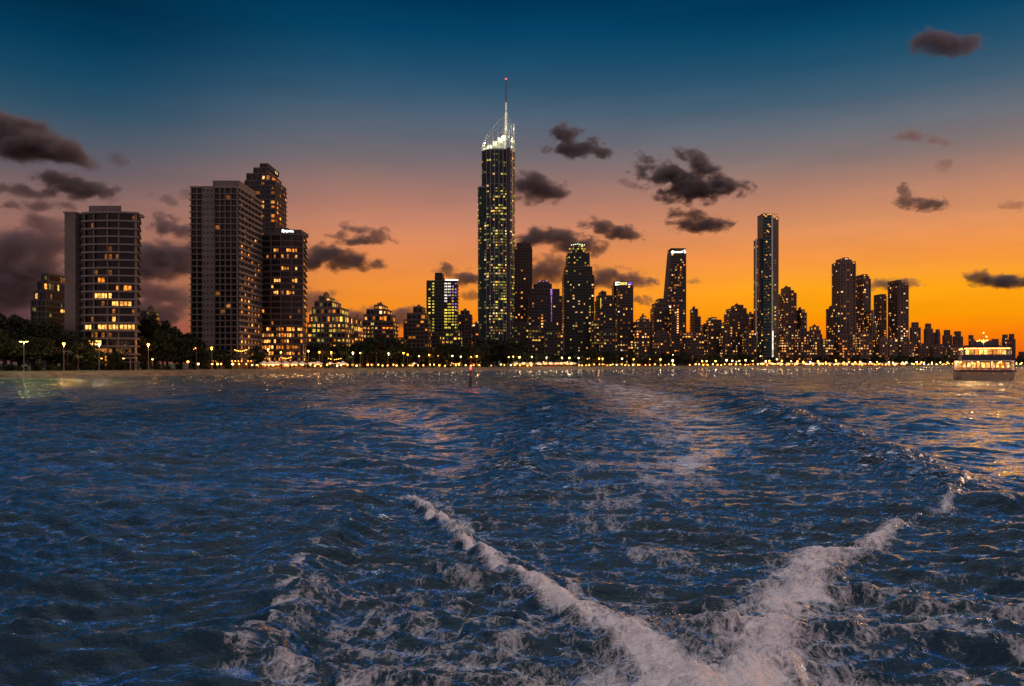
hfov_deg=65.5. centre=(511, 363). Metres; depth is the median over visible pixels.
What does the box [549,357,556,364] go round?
tree
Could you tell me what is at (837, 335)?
window
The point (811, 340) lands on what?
window
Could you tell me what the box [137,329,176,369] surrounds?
tree
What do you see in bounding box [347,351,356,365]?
tree
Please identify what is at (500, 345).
tree
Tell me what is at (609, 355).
tree
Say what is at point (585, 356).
tree
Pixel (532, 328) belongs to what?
window
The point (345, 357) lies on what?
tree
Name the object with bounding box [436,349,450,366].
tree
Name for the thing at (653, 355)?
tree
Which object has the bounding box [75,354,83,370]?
palm tree
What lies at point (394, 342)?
tree
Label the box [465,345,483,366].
tree
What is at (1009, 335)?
window
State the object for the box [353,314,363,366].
apartment block
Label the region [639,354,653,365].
tree
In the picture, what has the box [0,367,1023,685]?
water
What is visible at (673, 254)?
window
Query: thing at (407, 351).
tree
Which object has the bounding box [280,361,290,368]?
market tent
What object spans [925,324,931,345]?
window
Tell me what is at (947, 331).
window
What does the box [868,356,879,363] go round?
tree
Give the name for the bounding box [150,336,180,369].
tree
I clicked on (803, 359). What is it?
tree
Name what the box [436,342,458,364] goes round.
tree
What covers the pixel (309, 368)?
promenade path
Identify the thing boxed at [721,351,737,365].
tree
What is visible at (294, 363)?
market tent
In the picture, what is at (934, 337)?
apartment block
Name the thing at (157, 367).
bush
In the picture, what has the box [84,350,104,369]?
tree
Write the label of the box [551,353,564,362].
tree
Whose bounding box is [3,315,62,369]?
tree
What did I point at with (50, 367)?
bush
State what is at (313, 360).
tree
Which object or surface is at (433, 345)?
window
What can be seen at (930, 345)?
window
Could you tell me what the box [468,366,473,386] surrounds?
channel marker
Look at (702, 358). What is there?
tree
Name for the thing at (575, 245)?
window
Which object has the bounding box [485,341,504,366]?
tree
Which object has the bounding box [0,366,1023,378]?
beach
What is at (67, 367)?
bush
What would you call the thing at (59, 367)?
bush
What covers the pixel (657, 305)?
window
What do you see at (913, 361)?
tree
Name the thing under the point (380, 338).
tree
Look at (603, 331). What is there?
window
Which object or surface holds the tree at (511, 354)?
on the ground
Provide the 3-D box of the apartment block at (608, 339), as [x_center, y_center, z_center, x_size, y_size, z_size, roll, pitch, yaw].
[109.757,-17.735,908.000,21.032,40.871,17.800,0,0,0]
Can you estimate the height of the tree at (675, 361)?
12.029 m
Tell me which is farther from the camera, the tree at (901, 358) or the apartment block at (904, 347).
the apartment block at (904, 347)
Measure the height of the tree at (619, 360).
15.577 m
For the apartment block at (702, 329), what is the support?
on the ground
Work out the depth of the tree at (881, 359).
944.68 m
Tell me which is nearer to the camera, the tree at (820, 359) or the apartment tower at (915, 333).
the tree at (820, 359)
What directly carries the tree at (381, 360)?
on the ground
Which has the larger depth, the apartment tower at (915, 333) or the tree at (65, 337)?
the apartment tower at (915, 333)
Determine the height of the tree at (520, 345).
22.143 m
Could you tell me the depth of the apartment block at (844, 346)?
1050.00 m
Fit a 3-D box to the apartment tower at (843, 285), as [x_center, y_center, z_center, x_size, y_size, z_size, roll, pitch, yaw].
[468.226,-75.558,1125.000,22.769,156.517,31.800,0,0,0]
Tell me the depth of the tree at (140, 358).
338.19 m
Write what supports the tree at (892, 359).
on the ground
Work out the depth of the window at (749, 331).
999.92 m
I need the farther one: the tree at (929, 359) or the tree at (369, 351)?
the tree at (929, 359)
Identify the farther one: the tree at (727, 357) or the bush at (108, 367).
the tree at (727, 357)
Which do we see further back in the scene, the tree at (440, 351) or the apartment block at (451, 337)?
the apartment block at (451, 337)
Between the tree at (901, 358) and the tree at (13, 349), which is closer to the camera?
the tree at (13, 349)
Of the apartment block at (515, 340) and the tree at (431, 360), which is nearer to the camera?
the tree at (431, 360)
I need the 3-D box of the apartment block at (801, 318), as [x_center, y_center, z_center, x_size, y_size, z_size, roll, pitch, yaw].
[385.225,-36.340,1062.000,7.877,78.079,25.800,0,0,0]
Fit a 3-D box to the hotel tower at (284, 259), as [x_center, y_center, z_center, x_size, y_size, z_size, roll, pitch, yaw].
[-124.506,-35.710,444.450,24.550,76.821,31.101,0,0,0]
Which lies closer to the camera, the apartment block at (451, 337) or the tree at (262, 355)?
the tree at (262, 355)
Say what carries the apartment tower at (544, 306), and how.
on the ground
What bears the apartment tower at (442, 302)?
on the ground
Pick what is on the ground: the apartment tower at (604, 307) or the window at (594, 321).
the apartment tower at (604, 307)
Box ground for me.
[0,364,1023,371]
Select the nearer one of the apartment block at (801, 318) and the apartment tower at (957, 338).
the apartment block at (801, 318)
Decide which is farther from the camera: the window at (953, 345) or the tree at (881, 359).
the window at (953, 345)
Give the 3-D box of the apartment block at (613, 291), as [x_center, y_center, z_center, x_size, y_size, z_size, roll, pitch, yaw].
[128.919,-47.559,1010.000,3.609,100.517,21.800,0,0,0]
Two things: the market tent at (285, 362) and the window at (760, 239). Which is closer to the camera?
the market tent at (285, 362)
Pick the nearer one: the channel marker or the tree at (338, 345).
the channel marker
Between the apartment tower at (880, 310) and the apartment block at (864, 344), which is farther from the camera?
the apartment tower at (880, 310)
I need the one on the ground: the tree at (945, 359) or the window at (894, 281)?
the tree at (945, 359)
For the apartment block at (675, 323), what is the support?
on the ground
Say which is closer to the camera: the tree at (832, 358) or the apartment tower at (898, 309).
the tree at (832, 358)
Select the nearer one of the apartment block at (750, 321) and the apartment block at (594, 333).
the apartment block at (594, 333)
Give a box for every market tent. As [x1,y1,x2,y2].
[259,361,269,368]
[265,361,276,368]
[271,361,282,368]
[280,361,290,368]
[291,361,300,368]
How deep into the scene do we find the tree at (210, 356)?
380.26 m
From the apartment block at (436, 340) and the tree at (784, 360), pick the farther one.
the tree at (784, 360)
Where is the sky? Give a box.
[0,0,1023,363]
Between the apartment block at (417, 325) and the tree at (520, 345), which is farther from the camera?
the apartment block at (417, 325)
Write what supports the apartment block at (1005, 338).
on the ground
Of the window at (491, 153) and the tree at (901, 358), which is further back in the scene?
the tree at (901, 358)
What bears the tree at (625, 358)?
on the ground
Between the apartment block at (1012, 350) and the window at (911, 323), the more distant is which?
the apartment block at (1012, 350)
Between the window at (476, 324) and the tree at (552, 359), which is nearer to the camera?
the tree at (552, 359)
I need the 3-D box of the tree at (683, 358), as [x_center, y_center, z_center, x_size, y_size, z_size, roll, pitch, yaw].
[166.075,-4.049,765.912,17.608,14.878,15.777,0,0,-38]
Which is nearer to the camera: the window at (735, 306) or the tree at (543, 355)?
the tree at (543, 355)
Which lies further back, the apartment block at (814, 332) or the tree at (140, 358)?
the apartment block at (814, 332)
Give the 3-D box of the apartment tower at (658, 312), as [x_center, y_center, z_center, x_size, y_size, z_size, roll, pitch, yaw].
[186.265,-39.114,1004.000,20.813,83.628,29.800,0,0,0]
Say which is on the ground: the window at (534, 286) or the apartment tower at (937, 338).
the apartment tower at (937, 338)
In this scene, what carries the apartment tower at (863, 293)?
on the ground
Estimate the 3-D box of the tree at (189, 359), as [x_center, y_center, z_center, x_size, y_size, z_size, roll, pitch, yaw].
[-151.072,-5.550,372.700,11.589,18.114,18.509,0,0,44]
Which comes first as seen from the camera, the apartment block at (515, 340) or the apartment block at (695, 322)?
the apartment block at (515, 340)
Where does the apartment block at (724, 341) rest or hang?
on the ground
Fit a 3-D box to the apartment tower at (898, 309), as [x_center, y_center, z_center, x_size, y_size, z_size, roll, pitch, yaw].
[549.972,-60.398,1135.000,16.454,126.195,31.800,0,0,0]
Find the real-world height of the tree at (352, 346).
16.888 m
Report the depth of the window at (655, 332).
949.95 m
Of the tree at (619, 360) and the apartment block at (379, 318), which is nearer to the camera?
the apartment block at (379, 318)
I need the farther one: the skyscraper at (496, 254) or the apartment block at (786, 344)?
the apartment block at (786, 344)
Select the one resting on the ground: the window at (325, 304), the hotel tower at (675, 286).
the hotel tower at (675, 286)
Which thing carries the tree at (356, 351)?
on the ground
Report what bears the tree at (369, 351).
on the ground
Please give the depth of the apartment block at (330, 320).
560.00 m
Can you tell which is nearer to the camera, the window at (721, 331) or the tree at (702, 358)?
the tree at (702, 358)
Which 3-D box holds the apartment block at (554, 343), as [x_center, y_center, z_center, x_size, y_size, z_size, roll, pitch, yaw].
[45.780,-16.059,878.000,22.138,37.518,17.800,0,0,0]
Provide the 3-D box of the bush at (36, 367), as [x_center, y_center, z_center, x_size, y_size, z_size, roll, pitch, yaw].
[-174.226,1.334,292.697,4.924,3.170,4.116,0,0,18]
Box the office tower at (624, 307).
[613,281,633,364]
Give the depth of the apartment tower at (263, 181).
540.00 m
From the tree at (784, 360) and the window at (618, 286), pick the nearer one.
the tree at (784, 360)
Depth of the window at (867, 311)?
1103.71 m
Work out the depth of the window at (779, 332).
999.92 m
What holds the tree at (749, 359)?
on the ground
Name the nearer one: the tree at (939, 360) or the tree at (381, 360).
the tree at (381, 360)
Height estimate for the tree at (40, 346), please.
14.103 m
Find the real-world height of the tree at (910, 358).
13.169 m
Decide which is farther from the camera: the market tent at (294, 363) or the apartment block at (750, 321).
the apartment block at (750, 321)
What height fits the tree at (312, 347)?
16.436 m
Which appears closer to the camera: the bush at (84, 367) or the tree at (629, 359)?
the bush at (84, 367)
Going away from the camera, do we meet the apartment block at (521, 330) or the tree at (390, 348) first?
the tree at (390, 348)
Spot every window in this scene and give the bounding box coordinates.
[32,275,63,366]
[79,215,133,368]
[141,312,159,366]
[192,189,258,367]
[246,165,285,233]
[262,236,305,366]
[309,297,353,365]
[355,320,360,365]
[363,306,397,365]
[404,308,430,365]
[427,274,457,334]
[431,334,440,365]
[442,331,461,365]
[459,312,470,365]
[472,324,477,362]
[478,153,514,364]
[515,244,530,322]
[515,324,527,352]
[529,282,561,332]
[529,328,543,364]
[545,335,562,364]
[562,245,593,364]
[590,321,598,364]
[595,293,614,327]
[599,331,616,364]
[615,286,632,364]
[633,317,651,364]
[650,300,667,329]
[652,332,668,364]
[668,254,684,331]
[668,309,681,364]
[683,333,703,364]
[691,310,699,331]
[705,318,723,364]
[719,331,728,364]
[725,306,746,364]
[743,331,755,364]
[748,315,753,328]
[754,239,762,364]
[779,332,792,359]
[780,288,795,332]
[796,329,808,364]
[797,310,805,327]
[809,327,821,338]
[809,340,832,364]
[826,309,838,338]
[832,259,854,333]
[833,335,854,364]
[856,275,869,331]
[856,332,870,364]
[866,311,874,337]
[874,295,885,338]
[874,340,896,364]
[888,281,907,338]
[898,340,910,364]
[911,323,919,357]
[914,344,927,364]
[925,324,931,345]
[929,345,944,364]
[942,331,951,346]
[945,345,959,364]
[954,332,962,345]
[1009,335,1014,364]
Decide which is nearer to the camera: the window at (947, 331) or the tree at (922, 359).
the tree at (922, 359)
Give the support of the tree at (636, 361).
on the ground
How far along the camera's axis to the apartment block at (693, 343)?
960.00 m
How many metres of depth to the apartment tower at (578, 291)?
950.00 m
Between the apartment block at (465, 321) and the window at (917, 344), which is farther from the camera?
the window at (917, 344)
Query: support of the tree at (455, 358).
on the ground
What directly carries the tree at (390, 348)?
on the ground
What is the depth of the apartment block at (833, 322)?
1071.65 m
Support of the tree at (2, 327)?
on the ground
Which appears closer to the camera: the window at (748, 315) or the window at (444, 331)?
the window at (444, 331)
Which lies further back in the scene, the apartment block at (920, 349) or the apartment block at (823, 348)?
the apartment block at (920, 349)
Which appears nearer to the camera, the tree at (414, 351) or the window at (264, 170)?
the tree at (414, 351)
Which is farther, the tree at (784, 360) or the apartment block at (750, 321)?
the apartment block at (750, 321)
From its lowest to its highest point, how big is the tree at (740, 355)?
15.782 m
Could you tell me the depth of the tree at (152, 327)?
350.18 m
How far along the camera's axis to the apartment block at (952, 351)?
1170.00 m
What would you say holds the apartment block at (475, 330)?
on the ground
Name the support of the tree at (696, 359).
on the ground
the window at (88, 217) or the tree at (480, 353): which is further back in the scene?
the tree at (480, 353)
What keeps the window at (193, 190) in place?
in the apartment tower at (226, 229)
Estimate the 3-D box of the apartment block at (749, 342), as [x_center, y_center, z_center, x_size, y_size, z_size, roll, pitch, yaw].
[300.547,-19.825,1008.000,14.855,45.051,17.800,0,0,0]
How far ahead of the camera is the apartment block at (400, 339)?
690.00 m
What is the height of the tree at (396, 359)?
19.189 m
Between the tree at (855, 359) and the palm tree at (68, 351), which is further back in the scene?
the tree at (855, 359)
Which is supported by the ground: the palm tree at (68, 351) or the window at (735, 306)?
the palm tree at (68, 351)
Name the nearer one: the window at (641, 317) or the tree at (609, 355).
the tree at (609, 355)
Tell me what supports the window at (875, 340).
in the apartment block at (886, 347)
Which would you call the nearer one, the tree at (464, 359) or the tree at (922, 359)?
the tree at (464, 359)
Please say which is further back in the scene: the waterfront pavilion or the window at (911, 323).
the window at (911, 323)
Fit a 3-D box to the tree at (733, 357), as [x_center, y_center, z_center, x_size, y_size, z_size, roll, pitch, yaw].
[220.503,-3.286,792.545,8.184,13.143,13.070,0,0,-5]
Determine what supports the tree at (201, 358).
on the ground
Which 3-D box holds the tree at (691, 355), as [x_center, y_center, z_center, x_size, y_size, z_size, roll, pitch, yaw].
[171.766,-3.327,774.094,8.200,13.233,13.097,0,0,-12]
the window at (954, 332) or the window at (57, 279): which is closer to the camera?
the window at (57, 279)
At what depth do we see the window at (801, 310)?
1054.84 m
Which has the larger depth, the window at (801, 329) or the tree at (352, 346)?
the window at (801, 329)
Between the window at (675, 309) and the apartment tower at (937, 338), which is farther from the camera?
the apartment tower at (937, 338)
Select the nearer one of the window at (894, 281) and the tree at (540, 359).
the tree at (540, 359)
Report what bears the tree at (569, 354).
on the ground
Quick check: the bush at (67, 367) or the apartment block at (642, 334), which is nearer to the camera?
the bush at (67, 367)
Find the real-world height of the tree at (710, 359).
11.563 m
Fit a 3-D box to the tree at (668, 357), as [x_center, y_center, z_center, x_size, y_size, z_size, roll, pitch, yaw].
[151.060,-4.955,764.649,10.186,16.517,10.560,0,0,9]
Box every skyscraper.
[478,78,514,365]
[753,213,778,364]
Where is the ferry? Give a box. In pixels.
[952,332,1016,379]
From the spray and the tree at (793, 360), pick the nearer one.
the spray
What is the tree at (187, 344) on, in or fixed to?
on the ground
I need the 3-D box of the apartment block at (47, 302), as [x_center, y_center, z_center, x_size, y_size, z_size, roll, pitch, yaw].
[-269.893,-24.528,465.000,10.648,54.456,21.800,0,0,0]
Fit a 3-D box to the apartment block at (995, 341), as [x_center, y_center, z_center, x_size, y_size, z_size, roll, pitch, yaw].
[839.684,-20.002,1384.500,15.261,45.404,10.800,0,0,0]
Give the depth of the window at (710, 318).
1019.89 m
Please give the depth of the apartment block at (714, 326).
1020.00 m
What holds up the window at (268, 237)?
in the hotel tower at (284, 259)
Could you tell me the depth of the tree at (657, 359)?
741.54 m
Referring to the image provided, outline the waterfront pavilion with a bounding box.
[208,360,255,368]
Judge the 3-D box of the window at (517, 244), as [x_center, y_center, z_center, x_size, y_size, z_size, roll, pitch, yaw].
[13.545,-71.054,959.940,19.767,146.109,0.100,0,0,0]
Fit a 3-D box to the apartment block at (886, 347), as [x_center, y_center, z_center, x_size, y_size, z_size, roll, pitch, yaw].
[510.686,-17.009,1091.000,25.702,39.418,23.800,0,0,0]
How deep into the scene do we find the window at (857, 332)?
1060.00 m
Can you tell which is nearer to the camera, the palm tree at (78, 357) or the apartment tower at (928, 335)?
the palm tree at (78, 357)
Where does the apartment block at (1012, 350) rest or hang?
on the ground
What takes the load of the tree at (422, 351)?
on the ground
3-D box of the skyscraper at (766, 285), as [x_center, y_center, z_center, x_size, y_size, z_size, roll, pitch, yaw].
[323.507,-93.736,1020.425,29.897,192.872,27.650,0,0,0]
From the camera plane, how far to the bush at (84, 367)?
309.12 m
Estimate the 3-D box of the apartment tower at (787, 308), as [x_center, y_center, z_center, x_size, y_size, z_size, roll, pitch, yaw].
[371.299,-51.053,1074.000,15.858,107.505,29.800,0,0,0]
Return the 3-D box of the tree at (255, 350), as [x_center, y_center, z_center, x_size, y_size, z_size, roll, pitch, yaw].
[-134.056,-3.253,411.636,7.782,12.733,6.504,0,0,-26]
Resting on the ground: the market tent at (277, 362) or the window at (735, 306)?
the market tent at (277, 362)
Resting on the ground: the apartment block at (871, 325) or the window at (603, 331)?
the apartment block at (871, 325)
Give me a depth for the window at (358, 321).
596.79 m
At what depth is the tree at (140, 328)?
351.97 m
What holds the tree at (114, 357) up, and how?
on the ground
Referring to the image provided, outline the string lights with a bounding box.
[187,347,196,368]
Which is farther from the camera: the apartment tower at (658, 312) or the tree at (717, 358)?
the apartment tower at (658, 312)
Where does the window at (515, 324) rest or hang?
in the apartment block at (521, 330)
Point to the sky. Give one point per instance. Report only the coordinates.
(885, 136)
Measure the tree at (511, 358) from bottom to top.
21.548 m
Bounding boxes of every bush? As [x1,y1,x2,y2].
[0,364,21,370]
[32,363,45,370]
[44,366,56,370]
[55,365,62,370]
[63,363,72,370]
[81,365,92,369]
[104,365,112,369]
[150,365,161,369]
[174,364,184,369]
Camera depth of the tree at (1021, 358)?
1135.57 m
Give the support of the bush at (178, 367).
on the ground
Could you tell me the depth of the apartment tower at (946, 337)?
1340.00 m
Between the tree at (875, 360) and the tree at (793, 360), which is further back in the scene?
the tree at (875, 360)
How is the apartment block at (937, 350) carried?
on the ground
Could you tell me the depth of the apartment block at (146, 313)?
473.55 m
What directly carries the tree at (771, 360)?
on the ground
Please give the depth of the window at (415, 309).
669.84 m
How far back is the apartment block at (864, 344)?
1060.00 m
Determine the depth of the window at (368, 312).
639.95 m
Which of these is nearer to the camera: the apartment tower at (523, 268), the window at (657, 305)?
the apartment tower at (523, 268)
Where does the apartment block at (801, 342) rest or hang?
on the ground
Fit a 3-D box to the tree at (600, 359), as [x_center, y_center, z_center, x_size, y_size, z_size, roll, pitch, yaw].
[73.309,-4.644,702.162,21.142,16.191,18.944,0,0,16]
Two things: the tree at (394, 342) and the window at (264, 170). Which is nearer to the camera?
the tree at (394, 342)
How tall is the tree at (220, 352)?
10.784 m
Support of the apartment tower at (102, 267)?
on the ground
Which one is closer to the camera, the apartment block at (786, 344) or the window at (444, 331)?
the window at (444, 331)
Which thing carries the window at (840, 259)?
in the apartment tower at (843, 285)
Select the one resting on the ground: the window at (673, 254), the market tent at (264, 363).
the market tent at (264, 363)
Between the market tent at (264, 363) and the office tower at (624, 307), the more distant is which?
the office tower at (624, 307)
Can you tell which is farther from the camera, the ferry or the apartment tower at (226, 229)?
the apartment tower at (226, 229)
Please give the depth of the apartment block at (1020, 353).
1410.09 m
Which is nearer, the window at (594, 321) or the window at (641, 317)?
the window at (594, 321)
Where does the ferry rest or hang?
on the water
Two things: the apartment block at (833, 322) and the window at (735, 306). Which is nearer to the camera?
the window at (735, 306)
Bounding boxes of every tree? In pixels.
[0,314,20,369]
[0,314,28,369]
[0,330,43,370]
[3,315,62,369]
[19,335,60,370]
[35,322,63,369]
[43,328,78,366]
[54,336,97,369]
[62,350,72,362]
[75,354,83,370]
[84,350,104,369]
[106,353,123,369]
[120,348,130,369]
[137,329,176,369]
[137,340,147,362]
[138,318,150,369]
[142,314,172,369]
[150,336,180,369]
[160,325,195,365]
[170,335,194,364]
[177,332,204,368]
[188,341,208,365]
[193,344,218,365]
[214,348,230,368]
[219,354,232,368]
[248,345,258,361]
[252,351,269,368]
[306,343,321,364]
[307,342,332,365]
[311,347,333,366]
[326,341,351,367]
[336,346,348,365]
[340,343,360,365]
[345,344,366,367]
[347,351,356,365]
[357,343,377,367]
[359,341,385,367]
[363,334,385,367]
[363,339,398,363]
[375,336,404,367]
[387,340,403,367]
[397,341,410,363]
[408,347,421,365]
[417,348,431,364]
[422,347,441,366]
[427,348,445,363]
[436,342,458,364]
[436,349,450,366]
[445,347,462,366]
[453,348,468,366]
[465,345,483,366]
[466,343,491,366]
[472,337,515,366]
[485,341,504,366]
[499,341,514,366]
[501,339,513,366]
[509,340,532,366]
[513,344,532,366]
[525,353,544,366]
[541,353,549,365]
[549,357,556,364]
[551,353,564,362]
[562,350,577,365]
[572,349,596,366]
[582,348,600,366]
[586,349,606,366]
[605,350,619,366]
[615,350,624,365]
[621,352,628,365]
[628,352,636,365]
[630,355,642,365]
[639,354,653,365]
[643,352,657,365]
[653,354,662,365]
[664,350,673,365]
[669,355,679,365]
[677,352,694,365]
[685,354,693,365]
[693,355,698,363]
[700,354,705,365]
[706,355,714,365]
[707,354,721,365]
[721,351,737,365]
[729,354,737,365]
[737,352,747,365]
[741,354,757,365]
[759,357,767,364]
[765,357,776,364]
[773,357,786,364]
[790,357,796,365]
[800,355,807,364]
[813,356,823,365]
[827,355,840,362]
[852,356,859,364]
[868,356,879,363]
[872,355,886,364]
[888,355,895,362]
[895,354,908,365]
[903,356,914,365]
[908,356,919,365]
[920,355,926,365]
[926,356,937,365]
[935,358,943,365]
[940,356,948,365]
[949,358,956,365]
[1019,356,1023,363]
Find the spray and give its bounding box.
[412,471,968,685]
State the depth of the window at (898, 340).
1089.92 m
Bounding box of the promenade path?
[79,365,1015,370]
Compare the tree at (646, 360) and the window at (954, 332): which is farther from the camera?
the window at (954, 332)
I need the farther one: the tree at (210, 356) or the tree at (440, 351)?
the tree at (440, 351)
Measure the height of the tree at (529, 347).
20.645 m
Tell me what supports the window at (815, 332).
in the apartment block at (814, 332)
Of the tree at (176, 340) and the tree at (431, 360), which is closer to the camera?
the tree at (176, 340)
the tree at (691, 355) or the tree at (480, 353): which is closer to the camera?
the tree at (480, 353)
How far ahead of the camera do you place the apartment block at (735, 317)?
1030.00 m
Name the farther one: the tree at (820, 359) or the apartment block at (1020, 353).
the apartment block at (1020, 353)
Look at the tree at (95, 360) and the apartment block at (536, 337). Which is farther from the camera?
the apartment block at (536, 337)
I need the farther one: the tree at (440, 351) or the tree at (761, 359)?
the tree at (761, 359)
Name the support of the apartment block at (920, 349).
on the ground
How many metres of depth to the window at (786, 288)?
1060.00 m
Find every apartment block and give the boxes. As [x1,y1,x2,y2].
[29,273,63,367]
[139,305,161,367]
[307,292,354,366]
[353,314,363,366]
[362,302,398,366]
[398,337,402,365]
[403,304,431,365]
[431,333,440,365]
[440,330,462,365]
[458,308,472,365]
[472,321,479,365]
[507,338,518,365]
[514,323,528,365]
[528,326,544,365]
[543,332,563,365]
[590,320,599,365]
[599,330,617,365]
[611,287,614,299]
[633,314,652,364]
[652,331,669,365]
[667,305,682,364]
[683,332,704,365]
[689,306,700,331]
[701,325,704,364]
[703,315,724,364]
[719,330,730,364]
[723,303,748,364]
[742,330,757,364]
[748,311,753,329]
[778,331,794,364]
[794,328,809,364]
[797,307,806,328]
[809,324,821,338]
[809,339,833,364]
[826,305,840,338]
[833,334,855,364]
[855,331,872,364]
[865,308,876,364]
[873,337,897,364]
[898,339,911,364]
[913,343,928,364]
[929,344,945,364]
[933,332,935,343]
[945,345,959,364]
[968,332,974,344]
[991,339,1000,345]
[1002,334,1009,351]
[1009,334,1015,364]
[1017,352,1023,364]
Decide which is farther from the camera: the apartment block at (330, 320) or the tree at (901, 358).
the tree at (901, 358)
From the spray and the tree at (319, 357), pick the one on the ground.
the tree at (319, 357)
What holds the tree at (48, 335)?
on the ground
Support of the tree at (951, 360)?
on the ground
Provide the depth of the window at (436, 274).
759.96 m
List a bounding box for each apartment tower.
[63,206,144,369]
[189,180,262,368]
[244,163,287,233]
[426,273,458,334]
[515,241,532,322]
[527,279,562,333]
[561,243,594,364]
[594,290,615,331]
[649,298,669,332]
[779,286,796,333]
[831,257,855,333]
[856,274,870,333]
[873,294,886,338]
[887,280,908,338]
[910,322,920,364]
[924,320,932,346]
[935,329,940,343]
[941,330,951,346]
[952,331,962,346]
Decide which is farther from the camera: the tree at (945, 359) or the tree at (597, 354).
the tree at (945, 359)
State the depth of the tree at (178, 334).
364.59 m
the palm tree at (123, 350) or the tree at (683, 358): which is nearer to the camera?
the palm tree at (123, 350)
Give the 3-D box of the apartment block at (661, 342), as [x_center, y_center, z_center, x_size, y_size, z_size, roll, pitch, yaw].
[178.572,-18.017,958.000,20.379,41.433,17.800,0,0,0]
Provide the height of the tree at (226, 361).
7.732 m
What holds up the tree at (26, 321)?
on the ground
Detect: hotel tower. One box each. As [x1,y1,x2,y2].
[261,228,308,367]
[663,248,685,334]
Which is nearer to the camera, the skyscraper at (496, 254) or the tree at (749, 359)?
the tree at (749, 359)
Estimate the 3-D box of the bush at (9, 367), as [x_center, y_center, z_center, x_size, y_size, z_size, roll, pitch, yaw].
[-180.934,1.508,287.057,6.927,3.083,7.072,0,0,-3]
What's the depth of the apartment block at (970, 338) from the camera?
1362.98 m
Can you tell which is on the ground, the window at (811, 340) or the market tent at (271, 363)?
the market tent at (271, 363)
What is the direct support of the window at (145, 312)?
in the apartment block at (146, 313)

